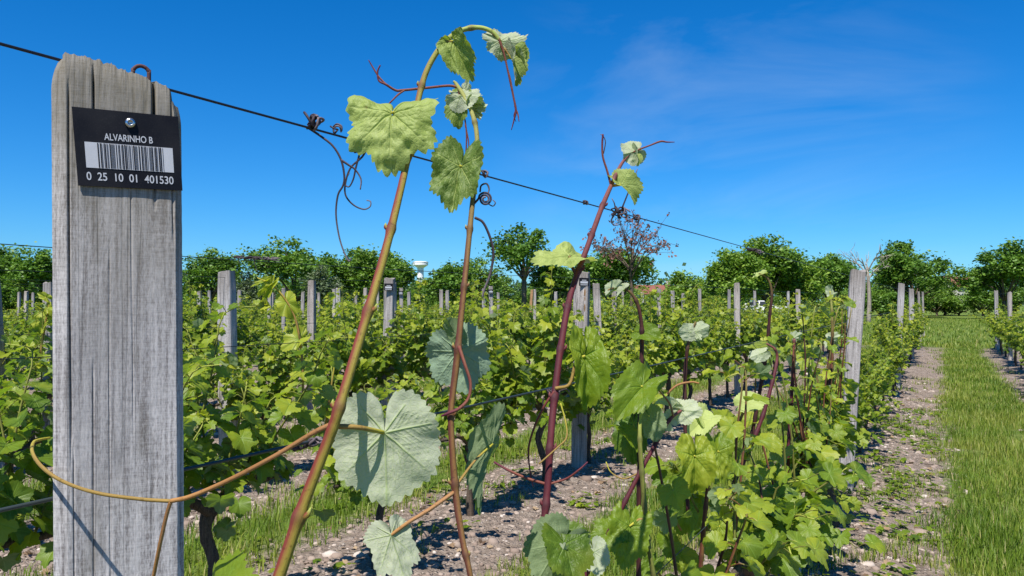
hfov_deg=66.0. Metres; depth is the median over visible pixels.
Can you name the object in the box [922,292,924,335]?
wooden post
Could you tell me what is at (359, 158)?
dried tendril
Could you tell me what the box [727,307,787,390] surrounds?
grape vine
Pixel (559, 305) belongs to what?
grape vine
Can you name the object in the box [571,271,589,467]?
wooden post
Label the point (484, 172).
dried tendril
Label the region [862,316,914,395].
grape vine
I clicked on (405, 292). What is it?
bush
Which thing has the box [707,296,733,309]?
grape vine
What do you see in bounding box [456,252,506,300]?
broadleaf tree
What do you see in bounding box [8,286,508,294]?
trellis wire
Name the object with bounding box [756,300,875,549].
grape vine
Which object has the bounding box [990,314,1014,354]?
grape vine
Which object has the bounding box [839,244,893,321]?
dead tree
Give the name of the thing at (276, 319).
grape vine
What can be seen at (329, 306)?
vine rows
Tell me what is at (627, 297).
bush
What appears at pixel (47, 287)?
wooden post
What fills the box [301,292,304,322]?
wooden post
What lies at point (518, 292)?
bush
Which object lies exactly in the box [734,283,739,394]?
wooden post
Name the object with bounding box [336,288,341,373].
wooden post
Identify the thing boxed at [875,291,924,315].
bush
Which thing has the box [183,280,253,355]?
grape vine
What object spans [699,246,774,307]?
broadleaf tree
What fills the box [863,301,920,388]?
grape vine
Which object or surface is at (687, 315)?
grape vine
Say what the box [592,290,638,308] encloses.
bush
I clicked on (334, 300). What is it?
wooden post
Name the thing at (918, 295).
wooden post
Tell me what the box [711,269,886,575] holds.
grape vine
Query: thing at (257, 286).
bush
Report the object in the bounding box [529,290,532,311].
wooden post
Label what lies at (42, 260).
broadleaf tree
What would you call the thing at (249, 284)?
bush
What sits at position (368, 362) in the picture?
grape vine
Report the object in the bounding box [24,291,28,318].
wooden post
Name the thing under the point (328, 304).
grape vine
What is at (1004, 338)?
grape vine
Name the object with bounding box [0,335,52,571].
grape vine
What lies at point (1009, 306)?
wooden post
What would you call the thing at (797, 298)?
wooden post
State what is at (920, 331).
grape vine
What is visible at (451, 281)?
broadleaf tree
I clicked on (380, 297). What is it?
bush
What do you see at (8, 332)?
grape vine
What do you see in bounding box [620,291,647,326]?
grape vine
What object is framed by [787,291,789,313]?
wooden post
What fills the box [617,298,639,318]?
grape vine
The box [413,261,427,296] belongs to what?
water tower
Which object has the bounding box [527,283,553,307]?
bush
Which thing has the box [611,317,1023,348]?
meadow grass
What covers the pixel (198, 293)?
wooden post
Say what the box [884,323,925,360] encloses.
grape vine
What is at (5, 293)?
bush
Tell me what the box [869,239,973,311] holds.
broadleaf tree
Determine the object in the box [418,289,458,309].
bush
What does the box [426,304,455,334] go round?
grape vine
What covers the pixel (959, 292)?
house
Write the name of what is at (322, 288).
bush
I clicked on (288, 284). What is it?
bush
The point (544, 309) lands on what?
grape vine
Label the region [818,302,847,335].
grape vine
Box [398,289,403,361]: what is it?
wooden post
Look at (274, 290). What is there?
bush
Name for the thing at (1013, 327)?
grape vine
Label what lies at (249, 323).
grape vine
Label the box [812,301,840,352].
grape vine
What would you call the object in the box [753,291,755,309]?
wooden post
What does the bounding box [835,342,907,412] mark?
grape vine
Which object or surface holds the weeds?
on the ground at (506, 533)
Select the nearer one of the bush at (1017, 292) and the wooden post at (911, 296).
the wooden post at (911, 296)
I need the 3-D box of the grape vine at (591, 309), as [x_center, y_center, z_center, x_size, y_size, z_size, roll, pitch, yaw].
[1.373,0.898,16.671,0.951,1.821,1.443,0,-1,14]
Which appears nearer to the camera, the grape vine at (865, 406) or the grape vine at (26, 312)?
the grape vine at (865, 406)
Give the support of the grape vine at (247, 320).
on the ground at (506, 533)
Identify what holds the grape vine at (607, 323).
on the ground at (506, 533)
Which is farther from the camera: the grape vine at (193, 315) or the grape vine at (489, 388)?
the grape vine at (193, 315)
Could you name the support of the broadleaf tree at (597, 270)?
on the ground at (506, 533)
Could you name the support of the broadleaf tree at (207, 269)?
on the ground at (506, 533)
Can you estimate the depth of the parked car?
74.49 m
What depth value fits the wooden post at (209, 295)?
18.39 m
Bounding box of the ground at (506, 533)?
[0,301,1023,575]
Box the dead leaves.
[22,384,948,575]
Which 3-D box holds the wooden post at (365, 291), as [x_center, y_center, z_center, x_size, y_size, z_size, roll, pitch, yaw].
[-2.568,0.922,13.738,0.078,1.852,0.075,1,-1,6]
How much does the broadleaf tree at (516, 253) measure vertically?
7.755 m
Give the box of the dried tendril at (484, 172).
[481,170,488,177]
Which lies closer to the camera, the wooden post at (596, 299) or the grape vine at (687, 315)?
the wooden post at (596, 299)
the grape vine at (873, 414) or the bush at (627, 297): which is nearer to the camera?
the grape vine at (873, 414)
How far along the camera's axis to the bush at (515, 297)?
77.56 m
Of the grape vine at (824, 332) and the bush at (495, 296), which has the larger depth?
the bush at (495, 296)
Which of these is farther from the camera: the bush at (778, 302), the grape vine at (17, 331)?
the bush at (778, 302)
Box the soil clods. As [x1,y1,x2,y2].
[0,382,1023,575]
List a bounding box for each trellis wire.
[0,42,907,291]
[0,279,710,295]
[0,307,751,335]
[0,309,797,359]
[0,312,889,512]
[1,244,837,294]
[8,270,787,295]
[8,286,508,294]
[8,306,560,314]
[13,306,656,318]
[15,306,719,324]
[206,287,645,295]
[656,375,863,574]
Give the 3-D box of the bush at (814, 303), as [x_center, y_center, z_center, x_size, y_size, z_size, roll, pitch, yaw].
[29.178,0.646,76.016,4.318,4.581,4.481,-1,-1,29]
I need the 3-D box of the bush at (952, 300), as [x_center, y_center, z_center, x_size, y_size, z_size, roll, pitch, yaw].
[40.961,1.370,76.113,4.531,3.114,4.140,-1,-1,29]
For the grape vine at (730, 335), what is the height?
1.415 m
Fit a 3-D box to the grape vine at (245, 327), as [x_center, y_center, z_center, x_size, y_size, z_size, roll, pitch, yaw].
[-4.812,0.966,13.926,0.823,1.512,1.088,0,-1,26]
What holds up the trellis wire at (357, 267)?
attached to the wooden post at (581, 299)
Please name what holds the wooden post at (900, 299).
on the ground at (506, 533)
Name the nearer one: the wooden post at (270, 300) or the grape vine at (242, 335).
the grape vine at (242, 335)
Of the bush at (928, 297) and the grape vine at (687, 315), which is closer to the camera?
the grape vine at (687, 315)
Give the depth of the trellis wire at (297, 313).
12.36 m
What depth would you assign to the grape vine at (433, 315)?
19.26 m
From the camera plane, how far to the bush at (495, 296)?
69.69 m
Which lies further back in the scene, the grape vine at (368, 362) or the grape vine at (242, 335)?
the grape vine at (242, 335)
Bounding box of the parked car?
[740,301,786,312]
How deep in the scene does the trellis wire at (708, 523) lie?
2.24 m
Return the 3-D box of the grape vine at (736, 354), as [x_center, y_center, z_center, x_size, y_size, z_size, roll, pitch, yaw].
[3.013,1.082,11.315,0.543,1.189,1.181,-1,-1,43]
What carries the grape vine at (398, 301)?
on the ground at (506, 533)
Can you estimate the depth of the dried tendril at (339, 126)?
1.04 m
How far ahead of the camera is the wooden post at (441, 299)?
15.85 m
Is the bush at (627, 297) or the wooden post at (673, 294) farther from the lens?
the bush at (627, 297)
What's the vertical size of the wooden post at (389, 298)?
1.842 m
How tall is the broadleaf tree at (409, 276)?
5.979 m
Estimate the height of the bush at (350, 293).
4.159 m
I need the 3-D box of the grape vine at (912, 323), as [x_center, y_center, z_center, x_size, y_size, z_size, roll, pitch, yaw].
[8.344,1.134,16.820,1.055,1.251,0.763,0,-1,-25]
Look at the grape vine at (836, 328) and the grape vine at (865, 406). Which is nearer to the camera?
the grape vine at (865, 406)
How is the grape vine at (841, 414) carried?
on the ground at (506, 533)
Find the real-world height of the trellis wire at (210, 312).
0.022 m
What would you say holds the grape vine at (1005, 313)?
on the ground at (506, 533)
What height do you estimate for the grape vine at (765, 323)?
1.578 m
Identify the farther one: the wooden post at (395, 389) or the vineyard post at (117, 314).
the wooden post at (395, 389)
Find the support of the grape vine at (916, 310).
on the ground at (506, 533)
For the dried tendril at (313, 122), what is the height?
0.191 m
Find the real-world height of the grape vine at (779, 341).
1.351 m
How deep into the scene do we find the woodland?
240.95 m
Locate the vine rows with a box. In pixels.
[185,299,514,312]
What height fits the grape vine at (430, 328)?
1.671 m
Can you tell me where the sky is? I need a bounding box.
[0,0,1023,301]
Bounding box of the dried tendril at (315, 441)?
[290,436,321,451]
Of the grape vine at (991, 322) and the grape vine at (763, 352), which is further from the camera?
the grape vine at (991, 322)
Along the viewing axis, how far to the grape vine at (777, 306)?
25.43 m
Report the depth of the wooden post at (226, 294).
5.94 m
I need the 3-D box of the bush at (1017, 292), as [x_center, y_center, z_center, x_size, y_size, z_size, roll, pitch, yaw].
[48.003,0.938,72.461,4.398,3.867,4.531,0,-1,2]
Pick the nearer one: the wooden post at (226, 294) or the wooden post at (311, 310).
the wooden post at (226, 294)
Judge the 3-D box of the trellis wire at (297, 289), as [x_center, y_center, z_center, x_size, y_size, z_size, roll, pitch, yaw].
[-0.308,0.107,17.916,0.011,0.022,26.832,-1,-1,29]
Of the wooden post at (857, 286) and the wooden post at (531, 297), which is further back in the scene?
the wooden post at (531, 297)
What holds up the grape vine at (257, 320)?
on the ground at (506, 533)
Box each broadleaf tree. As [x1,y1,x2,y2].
[0,241,52,311]
[0,245,21,290]
[182,244,245,300]
[234,234,351,301]
[330,243,404,302]
[375,251,419,297]
[420,257,477,304]
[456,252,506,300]
[475,222,561,312]
[528,264,573,303]
[568,247,661,304]
[656,267,727,308]
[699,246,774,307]
[740,231,809,312]
[768,257,833,316]
[806,252,859,303]
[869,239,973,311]
[878,276,912,315]
[954,236,1023,312]
[1014,279,1023,290]
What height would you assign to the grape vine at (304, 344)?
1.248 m
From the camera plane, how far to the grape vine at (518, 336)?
10.05 m
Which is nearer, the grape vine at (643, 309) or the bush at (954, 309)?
the grape vine at (643, 309)
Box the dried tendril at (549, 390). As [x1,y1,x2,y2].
[542,388,569,409]
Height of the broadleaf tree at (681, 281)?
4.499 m
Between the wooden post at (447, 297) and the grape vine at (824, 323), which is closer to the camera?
the grape vine at (824, 323)
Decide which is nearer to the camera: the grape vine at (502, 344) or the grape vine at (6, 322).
the grape vine at (502, 344)
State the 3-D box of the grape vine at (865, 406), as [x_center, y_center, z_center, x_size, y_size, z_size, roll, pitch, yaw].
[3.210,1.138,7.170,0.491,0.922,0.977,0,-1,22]
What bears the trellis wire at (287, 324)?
attached to the wooden post at (226, 294)
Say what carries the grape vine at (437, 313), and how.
on the ground at (506, 533)
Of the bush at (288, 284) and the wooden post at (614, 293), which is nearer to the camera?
the wooden post at (614, 293)
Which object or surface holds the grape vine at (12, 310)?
on the ground at (506, 533)
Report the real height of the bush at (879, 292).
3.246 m
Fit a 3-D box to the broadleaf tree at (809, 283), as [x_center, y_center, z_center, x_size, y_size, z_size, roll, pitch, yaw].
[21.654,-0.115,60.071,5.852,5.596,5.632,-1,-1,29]
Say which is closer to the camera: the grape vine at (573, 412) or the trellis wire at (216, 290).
the grape vine at (573, 412)
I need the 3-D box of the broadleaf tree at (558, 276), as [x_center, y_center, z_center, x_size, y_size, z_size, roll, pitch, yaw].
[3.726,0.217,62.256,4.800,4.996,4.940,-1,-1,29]
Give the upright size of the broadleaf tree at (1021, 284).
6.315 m
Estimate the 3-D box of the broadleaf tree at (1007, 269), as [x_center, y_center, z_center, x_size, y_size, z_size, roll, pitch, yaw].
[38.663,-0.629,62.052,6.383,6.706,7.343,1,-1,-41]
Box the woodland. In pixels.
[21,262,1023,305]
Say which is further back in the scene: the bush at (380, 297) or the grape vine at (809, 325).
the bush at (380, 297)
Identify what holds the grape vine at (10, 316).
on the ground at (506, 533)
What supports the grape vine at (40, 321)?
on the ground at (506, 533)
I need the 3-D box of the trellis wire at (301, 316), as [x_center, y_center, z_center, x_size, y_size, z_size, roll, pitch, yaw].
[1.321,0.460,16.615,0.011,0.022,27.549,-1,-1,29]
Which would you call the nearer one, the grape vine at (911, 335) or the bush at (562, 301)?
the grape vine at (911, 335)
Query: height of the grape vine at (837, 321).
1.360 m
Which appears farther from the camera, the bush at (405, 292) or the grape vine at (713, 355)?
the bush at (405, 292)
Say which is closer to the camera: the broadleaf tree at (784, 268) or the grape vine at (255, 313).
the grape vine at (255, 313)
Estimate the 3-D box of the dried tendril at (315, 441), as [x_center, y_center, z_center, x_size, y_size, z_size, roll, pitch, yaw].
[-0.257,0.196,0.992,0.045,0.019,0.011,0,-1,1]
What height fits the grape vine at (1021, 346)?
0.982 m
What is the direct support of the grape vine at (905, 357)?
on the ground at (506, 533)
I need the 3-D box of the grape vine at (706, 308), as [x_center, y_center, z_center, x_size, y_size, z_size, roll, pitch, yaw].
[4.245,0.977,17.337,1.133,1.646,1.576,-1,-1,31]
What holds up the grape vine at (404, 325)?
on the ground at (506, 533)
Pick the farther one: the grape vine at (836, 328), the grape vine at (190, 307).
the grape vine at (190, 307)
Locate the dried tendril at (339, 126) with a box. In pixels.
[330,123,342,133]
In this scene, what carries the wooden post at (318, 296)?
on the ground at (506, 533)
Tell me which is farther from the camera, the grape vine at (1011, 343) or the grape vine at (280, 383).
the grape vine at (1011, 343)
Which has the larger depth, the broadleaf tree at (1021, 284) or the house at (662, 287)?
the house at (662, 287)
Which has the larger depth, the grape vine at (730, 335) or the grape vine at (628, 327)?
the grape vine at (628, 327)
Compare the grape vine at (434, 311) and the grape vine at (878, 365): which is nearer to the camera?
the grape vine at (878, 365)
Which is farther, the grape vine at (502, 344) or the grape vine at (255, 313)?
the grape vine at (255, 313)
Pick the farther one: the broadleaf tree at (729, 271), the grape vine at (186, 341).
the broadleaf tree at (729, 271)
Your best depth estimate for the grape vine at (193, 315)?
18.11 m
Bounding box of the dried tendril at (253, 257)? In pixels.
[233,255,280,269]
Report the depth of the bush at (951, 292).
76.30 m
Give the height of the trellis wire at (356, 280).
0.022 m
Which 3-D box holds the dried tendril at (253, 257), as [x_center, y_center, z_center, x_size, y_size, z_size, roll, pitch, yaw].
[-1.138,-0.109,3.525,0.216,0.076,0.016,0,-1,0]
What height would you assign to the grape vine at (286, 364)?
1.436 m
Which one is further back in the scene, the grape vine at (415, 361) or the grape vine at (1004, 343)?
the grape vine at (1004, 343)
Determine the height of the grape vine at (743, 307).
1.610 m
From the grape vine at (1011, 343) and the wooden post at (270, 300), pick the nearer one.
the grape vine at (1011, 343)
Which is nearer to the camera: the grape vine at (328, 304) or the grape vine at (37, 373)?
the grape vine at (37, 373)
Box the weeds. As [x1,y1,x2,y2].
[193,394,982,575]
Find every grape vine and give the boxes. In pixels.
[0,292,52,472]
[0,315,52,445]
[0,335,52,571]
[3,307,40,374]
[3,309,22,315]
[3,311,41,372]
[3,319,20,352]
[5,307,36,369]
[5,313,30,338]
[10,325,52,411]
[16,300,38,322]
[30,25,673,575]
[35,298,368,575]
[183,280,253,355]
[183,298,206,317]
[183,321,250,438]
[183,326,212,389]
[183,339,272,403]
[185,307,211,320]
[186,297,251,331]
[203,309,308,431]
[237,303,270,351]
[237,311,290,370]
[242,308,271,358]
[246,300,274,323]
[247,307,304,333]
[247,313,265,353]
[251,274,483,569]
[252,314,335,418]
[260,309,305,363]
[286,318,328,359]
[292,287,420,421]
[299,296,350,338]
[316,301,409,391]
[336,307,425,382]
[341,296,362,317]
[356,280,443,394]
[374,299,398,323]
[382,300,414,332]
[403,340,547,515]
[404,294,456,373]
[407,289,489,412]
[411,303,438,321]
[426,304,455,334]
[426,307,437,322]
[429,291,485,329]
[443,302,481,316]
[464,264,599,481]
[475,298,571,372]
[520,305,605,404]
[537,298,572,311]
[556,343,635,463]
[558,289,593,324]
[584,279,774,575]
[589,297,627,350]
[590,304,611,332]
[590,312,682,416]
[592,295,622,334]
[609,290,662,338]
[616,306,651,351]
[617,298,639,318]
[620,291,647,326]
[637,284,720,412]
[641,321,846,575]
[659,293,702,326]
[662,308,725,399]
[669,300,710,342]
[680,295,720,322]
[688,308,744,404]
[695,298,749,319]
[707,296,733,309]
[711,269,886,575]
[711,307,747,326]
[716,325,749,397]
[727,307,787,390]
[744,298,789,363]
[744,305,764,317]
[744,310,790,374]
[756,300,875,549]
[758,300,797,374]
[764,292,803,370]
[765,293,786,322]
[779,314,813,348]
[780,284,884,527]
[786,308,819,357]
[790,295,847,359]
[811,309,844,354]
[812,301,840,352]
[813,308,830,346]
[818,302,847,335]
[819,373,899,447]
[829,301,846,345]
[829,306,846,330]
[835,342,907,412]
[844,337,901,422]
[858,364,897,453]
[859,355,899,430]
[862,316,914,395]
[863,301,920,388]
[873,312,923,365]
[875,326,909,361]
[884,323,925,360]
[904,302,929,347]
[909,318,929,362]
[914,309,925,349]
[968,308,1023,356]
[981,309,1014,349]
[984,315,1023,365]
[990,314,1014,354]
[991,304,1021,350]
[998,312,1023,352]
[998,317,1020,362]
[999,323,1023,369]
[1002,329,1012,347]
[1006,313,1023,365]
[1012,330,1023,361]
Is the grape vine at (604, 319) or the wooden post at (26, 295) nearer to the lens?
the grape vine at (604, 319)
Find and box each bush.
[1,282,36,313]
[2,289,16,313]
[5,290,41,309]
[182,283,216,306]
[233,263,267,308]
[240,274,263,310]
[252,279,297,302]
[273,275,306,303]
[298,262,345,309]
[324,289,360,303]
[358,291,383,310]
[383,288,413,306]
[403,277,434,308]
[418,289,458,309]
[457,281,506,308]
[495,275,520,308]
[502,280,537,309]
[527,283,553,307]
[543,296,592,308]
[590,290,607,305]
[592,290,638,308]
[618,282,656,309]
[696,296,727,308]
[725,290,752,313]
[773,292,821,309]
[801,291,828,311]
[838,283,881,315]
[864,281,892,315]
[864,284,894,316]
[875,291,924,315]
[905,286,948,312]
[926,287,962,315]
[929,279,967,315]
[940,293,987,315]
[960,290,1001,315]
[980,284,1005,314]
[983,283,1023,311]
[1006,285,1023,303]
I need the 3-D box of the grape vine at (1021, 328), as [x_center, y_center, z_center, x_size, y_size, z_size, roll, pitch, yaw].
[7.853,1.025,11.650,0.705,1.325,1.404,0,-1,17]
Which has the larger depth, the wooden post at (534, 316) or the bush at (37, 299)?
the bush at (37, 299)
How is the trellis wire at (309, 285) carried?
attached to the wooden post at (395, 389)
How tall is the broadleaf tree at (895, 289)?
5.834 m
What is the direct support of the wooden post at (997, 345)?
on the ground at (506, 533)
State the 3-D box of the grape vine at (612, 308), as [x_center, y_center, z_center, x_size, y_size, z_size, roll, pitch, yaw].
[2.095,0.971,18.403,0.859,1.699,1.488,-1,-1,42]
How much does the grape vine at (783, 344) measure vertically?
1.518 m
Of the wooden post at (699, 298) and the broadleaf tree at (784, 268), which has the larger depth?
the broadleaf tree at (784, 268)
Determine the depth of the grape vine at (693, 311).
16.27 m
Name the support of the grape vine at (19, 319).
on the ground at (506, 533)
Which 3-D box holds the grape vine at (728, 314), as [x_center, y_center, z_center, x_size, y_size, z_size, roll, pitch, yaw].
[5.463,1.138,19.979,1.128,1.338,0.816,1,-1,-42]
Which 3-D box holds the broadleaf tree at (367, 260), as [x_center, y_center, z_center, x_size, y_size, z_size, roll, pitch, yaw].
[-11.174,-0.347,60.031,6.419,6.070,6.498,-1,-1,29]
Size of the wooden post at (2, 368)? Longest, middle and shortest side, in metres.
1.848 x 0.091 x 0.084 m
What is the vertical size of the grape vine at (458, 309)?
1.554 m
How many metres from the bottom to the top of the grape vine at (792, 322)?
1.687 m
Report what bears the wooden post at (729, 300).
on the ground at (506, 533)
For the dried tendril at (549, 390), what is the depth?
1.52 m
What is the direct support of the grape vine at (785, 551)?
on the ground at (506, 533)
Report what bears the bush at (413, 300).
on the ground at (506, 533)
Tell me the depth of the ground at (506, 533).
5.76 m
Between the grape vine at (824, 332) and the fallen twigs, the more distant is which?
the grape vine at (824, 332)
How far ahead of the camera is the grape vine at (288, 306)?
3.85 m
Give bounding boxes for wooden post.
[0,283,7,468]
[17,292,20,322]
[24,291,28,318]
[31,292,34,314]
[41,282,52,463]
[197,291,201,351]
[208,291,210,320]
[217,270,238,487]
[237,290,241,328]
[267,294,271,350]
[281,288,285,359]
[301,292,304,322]
[307,280,315,409]
[317,292,320,316]
[332,289,335,318]
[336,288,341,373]
[363,288,367,306]
[381,277,394,423]
[394,283,397,390]
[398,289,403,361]
[407,292,410,331]
[439,290,442,314]
[445,290,449,316]
[488,286,492,368]
[497,292,499,314]
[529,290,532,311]
[533,289,535,320]
[554,292,557,307]
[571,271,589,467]
[593,283,601,334]
[612,291,616,342]
[657,288,660,345]
[671,291,674,322]
[698,289,700,315]
[727,289,730,309]
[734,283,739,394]
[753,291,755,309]
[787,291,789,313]
[795,289,801,358]
[836,269,865,490]
[894,283,904,387]
[909,289,913,358]
[917,291,920,340]
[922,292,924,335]
[994,290,999,349]
[1007,292,1012,359]
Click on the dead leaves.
(44, 571)
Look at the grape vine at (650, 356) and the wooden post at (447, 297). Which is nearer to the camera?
the grape vine at (650, 356)
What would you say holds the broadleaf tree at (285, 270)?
on the ground at (506, 533)
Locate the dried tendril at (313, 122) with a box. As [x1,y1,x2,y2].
[303,111,361,261]
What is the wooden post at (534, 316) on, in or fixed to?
on the ground at (506, 533)
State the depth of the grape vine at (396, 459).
0.90 m
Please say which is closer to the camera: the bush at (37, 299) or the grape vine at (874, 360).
the grape vine at (874, 360)
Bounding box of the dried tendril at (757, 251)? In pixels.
[746,247,763,254]
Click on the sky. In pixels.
(827, 126)
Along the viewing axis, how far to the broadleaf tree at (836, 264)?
62.67 m
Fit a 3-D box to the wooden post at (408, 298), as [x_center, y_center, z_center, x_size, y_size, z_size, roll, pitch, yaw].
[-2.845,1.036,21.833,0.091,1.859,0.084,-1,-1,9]
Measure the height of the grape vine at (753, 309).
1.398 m
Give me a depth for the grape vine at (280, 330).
14.77 m
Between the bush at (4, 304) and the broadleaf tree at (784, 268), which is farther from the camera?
the bush at (4, 304)
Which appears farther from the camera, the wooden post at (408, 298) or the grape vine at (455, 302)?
the wooden post at (408, 298)
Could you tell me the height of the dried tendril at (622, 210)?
0.142 m
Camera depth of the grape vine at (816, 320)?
17.58 m
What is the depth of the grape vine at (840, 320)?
23.01 m
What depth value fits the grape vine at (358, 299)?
18.99 m
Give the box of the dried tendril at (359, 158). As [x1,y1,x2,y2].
[344,152,371,209]
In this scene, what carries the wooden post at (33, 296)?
on the ground at (506, 533)
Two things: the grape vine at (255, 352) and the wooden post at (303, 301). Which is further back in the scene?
the wooden post at (303, 301)
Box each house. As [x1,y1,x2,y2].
[633,281,670,300]
[923,276,969,300]
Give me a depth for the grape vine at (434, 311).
26.63 m
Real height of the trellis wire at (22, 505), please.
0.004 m
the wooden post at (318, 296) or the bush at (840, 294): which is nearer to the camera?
the wooden post at (318, 296)
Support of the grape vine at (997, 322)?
on the ground at (506, 533)
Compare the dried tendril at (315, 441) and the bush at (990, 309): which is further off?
the bush at (990, 309)
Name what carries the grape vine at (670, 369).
on the ground at (506, 533)
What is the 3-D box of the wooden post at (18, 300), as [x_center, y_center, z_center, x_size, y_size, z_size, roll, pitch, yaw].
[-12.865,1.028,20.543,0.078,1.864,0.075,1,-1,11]
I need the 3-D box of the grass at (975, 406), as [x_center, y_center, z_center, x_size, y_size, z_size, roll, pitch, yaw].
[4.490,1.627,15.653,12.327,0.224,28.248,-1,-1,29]
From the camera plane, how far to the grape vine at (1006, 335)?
17.73 m
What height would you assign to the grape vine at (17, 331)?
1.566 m
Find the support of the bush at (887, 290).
on the ground at (506, 533)
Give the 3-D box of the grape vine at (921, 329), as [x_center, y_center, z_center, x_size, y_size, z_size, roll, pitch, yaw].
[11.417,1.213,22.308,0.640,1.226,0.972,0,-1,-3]
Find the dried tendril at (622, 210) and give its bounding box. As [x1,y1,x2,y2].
[611,169,638,225]
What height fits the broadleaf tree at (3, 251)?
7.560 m
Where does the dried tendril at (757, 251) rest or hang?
attached to the trellis wire at (171, 90)
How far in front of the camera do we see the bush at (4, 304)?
70.06 m
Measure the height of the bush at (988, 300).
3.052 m
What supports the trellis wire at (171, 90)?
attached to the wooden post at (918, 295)
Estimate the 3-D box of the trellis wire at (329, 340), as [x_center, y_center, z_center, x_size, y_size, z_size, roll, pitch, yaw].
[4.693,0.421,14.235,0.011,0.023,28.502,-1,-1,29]
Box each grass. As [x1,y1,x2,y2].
[2,342,1023,575]
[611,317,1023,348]
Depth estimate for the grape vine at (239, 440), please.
3.25 m
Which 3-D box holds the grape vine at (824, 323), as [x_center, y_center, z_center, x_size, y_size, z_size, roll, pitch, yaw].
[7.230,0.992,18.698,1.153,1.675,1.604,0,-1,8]
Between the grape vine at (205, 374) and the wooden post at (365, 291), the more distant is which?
the wooden post at (365, 291)
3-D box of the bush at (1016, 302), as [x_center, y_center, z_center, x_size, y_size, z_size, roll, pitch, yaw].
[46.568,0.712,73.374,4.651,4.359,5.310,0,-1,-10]
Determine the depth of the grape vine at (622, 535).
1.91 m
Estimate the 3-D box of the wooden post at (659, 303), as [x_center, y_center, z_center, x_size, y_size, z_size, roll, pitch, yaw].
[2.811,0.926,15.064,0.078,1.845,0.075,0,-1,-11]
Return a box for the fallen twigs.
[188,389,961,575]
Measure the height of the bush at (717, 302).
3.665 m
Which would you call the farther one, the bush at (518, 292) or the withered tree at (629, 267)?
the bush at (518, 292)
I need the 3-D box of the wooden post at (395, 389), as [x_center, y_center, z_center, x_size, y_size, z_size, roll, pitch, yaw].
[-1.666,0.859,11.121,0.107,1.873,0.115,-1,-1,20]
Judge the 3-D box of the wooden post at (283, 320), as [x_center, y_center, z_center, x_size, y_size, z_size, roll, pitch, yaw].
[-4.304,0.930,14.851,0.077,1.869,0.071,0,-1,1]
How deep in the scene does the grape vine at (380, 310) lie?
17.39 m
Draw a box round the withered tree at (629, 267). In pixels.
[579,209,678,310]
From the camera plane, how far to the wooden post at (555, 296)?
20.61 m
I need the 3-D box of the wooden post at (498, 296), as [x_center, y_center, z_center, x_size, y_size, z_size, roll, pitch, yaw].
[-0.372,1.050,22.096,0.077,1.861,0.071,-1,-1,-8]
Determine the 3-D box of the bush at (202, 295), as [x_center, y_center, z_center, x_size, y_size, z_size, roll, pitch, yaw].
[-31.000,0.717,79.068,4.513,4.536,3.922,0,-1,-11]
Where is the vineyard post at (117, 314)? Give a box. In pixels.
[51,52,183,575]
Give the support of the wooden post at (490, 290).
on the ground at (506, 533)
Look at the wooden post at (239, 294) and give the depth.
16.50 m
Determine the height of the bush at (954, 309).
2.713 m
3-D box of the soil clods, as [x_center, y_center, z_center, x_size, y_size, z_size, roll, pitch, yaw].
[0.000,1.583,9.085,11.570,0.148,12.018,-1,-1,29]
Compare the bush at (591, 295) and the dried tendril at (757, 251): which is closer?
the dried tendril at (757, 251)
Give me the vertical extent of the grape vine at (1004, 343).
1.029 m
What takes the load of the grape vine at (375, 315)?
on the ground at (506, 533)
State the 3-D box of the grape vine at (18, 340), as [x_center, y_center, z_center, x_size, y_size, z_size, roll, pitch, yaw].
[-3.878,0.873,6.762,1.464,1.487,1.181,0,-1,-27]

